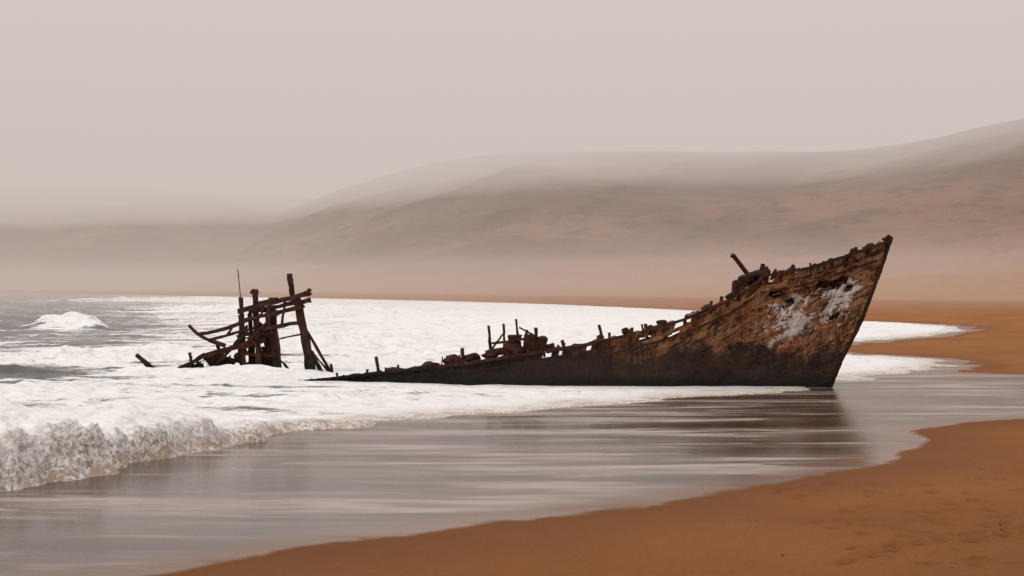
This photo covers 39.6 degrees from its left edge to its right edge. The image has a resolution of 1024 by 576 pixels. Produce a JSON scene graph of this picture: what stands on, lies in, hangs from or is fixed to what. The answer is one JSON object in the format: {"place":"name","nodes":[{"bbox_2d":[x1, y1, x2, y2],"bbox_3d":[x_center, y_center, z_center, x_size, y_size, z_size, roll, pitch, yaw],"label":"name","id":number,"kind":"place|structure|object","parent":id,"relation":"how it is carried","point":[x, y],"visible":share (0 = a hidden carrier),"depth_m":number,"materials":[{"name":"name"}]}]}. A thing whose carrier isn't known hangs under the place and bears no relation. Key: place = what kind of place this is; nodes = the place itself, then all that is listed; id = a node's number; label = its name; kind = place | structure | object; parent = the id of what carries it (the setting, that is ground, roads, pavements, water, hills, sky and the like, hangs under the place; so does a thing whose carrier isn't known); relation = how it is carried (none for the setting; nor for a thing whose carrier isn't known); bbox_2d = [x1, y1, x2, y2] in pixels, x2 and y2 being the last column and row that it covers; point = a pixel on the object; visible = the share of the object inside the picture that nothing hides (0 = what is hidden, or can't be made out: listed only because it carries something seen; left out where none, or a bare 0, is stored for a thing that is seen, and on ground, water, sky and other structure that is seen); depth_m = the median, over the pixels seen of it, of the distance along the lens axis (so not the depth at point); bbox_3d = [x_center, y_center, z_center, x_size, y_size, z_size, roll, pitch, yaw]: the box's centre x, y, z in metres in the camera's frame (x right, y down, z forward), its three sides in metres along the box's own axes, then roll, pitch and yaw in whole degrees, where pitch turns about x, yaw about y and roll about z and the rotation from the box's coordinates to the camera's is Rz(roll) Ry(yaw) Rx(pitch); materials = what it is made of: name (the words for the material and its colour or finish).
{"place":"outdoors","nodes":[
{"label":"outdoors","id":0,"kind":"place"},
{"bbox_2d":[0,184,316,288],"bbox_3d":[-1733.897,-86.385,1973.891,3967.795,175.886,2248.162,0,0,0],"label":"distant coastal hills","id":1,"kind":"structure","parent":0,"point":[83,237],"depth_m":1263.12,"materials":[{"name":"beige sand"}]},
{"bbox_2d":[0,293,965,491],"bbox_3d":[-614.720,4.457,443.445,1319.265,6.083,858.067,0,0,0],"label":"sea water","id":2,"kind":"structure","parent":0,"point":[85,392],"depth_m":60.69,"materials":[{"name":"white liquid"}]},
{"bbox_2d":[135,269,332,371],"bbox_3d":[-12.403,1.855,64.631,9.029,5.406,2.790,0,0,0],"label":"wrecked stern superstructure","id":3,"kind":"object","parent":2,"relation":"in","point":[268,353],"visible":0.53,"depth_m":63.91,"materials":[{"name":"metal"}]},
{"bbox_2d":[0,289,1023,575],"bbox_3d":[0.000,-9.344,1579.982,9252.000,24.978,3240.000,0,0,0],"label":"sand beach ground","id":4,"kind":"structure","parent":0,"point":[686,487],"depth_m":27.66,"materials":[{"name":"sand"}]},
{"bbox_2d":[304,234,892,387],"bbox_3d":[1.833,1.597,57.914,26.460,7.373,5.065,0,0,14],"label":"shipwreck","id":5,"kind":"object","parent":4,"relation":"on","point":[791,327],"visible":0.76,"depth_m":55.06,"materials":[{"name":"metal"}]},
{"bbox_2d":[630,463,1010,571],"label":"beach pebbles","id":6,"kind":"object","parent":4,"relation":"on","point":[867,496],"visible":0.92,"depth_m":23.05,"materials":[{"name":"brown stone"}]},
{"bbox_2d":[0,0,1023,197],"label":"sky","id":7,"kind":"structure","parent":0,"point":[280,98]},
{"bbox_2d":[156,118,1023,300],"bbox_3d":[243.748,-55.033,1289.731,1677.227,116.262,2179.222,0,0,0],"label":"sand dune hills","id":8,"kind":"structure","parent":0,"point":[946,213],"depth_m":648.21,"materials":[{"name":"beige sand"}]}
]}

